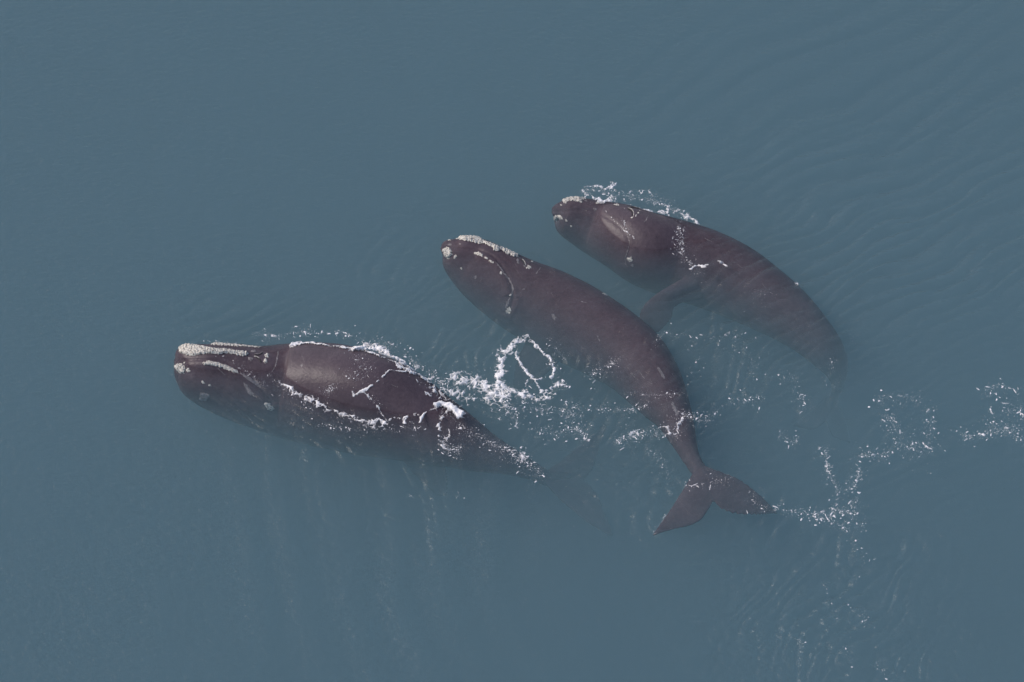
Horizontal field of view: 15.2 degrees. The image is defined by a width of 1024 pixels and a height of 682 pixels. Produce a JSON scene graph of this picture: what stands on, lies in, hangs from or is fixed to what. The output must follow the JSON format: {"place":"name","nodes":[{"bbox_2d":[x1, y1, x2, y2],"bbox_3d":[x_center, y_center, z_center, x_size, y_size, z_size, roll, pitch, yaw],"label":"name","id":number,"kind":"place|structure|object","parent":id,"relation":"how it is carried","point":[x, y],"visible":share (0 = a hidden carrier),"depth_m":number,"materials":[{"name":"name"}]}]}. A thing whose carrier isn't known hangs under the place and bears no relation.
{"place":"outdoors","nodes":[
{"label":"outdoors","id":0,"kind":"place"},
{"bbox_2d":[0,0,1023,681],"label":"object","id":1,"kind":"structure","parent":0,"point":[174,173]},
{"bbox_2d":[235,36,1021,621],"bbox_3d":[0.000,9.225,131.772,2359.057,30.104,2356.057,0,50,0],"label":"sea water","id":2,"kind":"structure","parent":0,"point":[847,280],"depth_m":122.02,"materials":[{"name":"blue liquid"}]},
{"bbox_2d":[218,354,425,438],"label":"flank wash","id":3,"kind":"object","parent":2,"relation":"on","point":[318,403],"visible":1,"depth_m":118.01,"materials":[{"name":"white liquid"}]},
{"bbox_2d":[207,323,467,458],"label":"back wash","id":4,"kind":"object","parent":2,"relation":"on","point":[458,412],"visible":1,"depth_m":119.05,"materials":[{"name":"white liquid"}]},
{"bbox_2d":[174,342,612,535],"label":"whale","id":5,"kind":"object","parent":2,"relation":"on","point":[224,384],"visible":0.99,"depth_m":118.99},
{"bbox_2d":[319,354,413,420],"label":"back streaks","id":6,"kind":"object","parent":5,"relation":"on","point":[364,390],"visible":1,"depth_m":118.23,"materials":[{"name":"white liquid"}]},
{"bbox_2d":[426,371,558,482],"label":"lace foam","id":7,"kind":"object","parent":2,"relation":"on","point":[483,384],"visible":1,"depth_m":118.60,"materials":[{"name":"white"}]},
{"bbox_2d":[489,334,570,416],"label":"foam ring","id":8,"kind":"object","parent":2,"relation":"on","point":[501,373],"visible":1,"depth_m":119.05,"materials":[{"name":"white liquid"}]},
{"bbox_2d":[440,235,776,534],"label":"whale","id":9,"kind":"object","parent":2,"relation":"on","point":[582,325],"visible":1,"depth_m":120.91},
{"bbox_2d":[508,331,715,490],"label":"wake foam","id":10,"kind":"object","parent":2,"relation":"on","point":[637,433],"visible":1,"depth_m":117.82,"materials":[{"name":"white"}]},
{"bbox_2d":[581,182,797,298],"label":"shoulder wash","id":11,"kind":"object","parent":2,"relation":"on","point":[599,199],"visible":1,"depth_m":123.64,"materials":[{"name":"white liquid"}]},
{"bbox_2d":[552,196,850,442],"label":"whale","id":12,"kind":"object","parent":2,"relation":"on","point":[645,258],"visible":0.98,"depth_m":122.50},
{"bbox_2d":[653,473,823,531],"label":"sea foam","id":13,"kind":"object","parent":2,"relation":"on","point":[773,506],"visible":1,"depth_m":115.68,"materials":[{"name":"white"}]},
{"bbox_2d":[671,323,856,448],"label":"drifting foam","id":14,"kind":"object","parent":2,"relation":"on","point":[762,392],"visible":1,"depth_m":118.56,"materials":[{"name":"white"}]},
{"bbox_2d":[803,378,1023,540],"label":"foam trail","id":15,"kind":"object","parent":2,"relation":"on","point":[983,434],"visible":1,"depth_m":117.30,"materials":[{"name":"white liquid"}]},
{"bbox_2d":[410,492,886,679],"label":"flecks","id":16,"kind":"object","parent":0,"point":[827,593],"visible":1,"depth_m":113.16,"materials":[{"name":"white liquid"}]}
]}

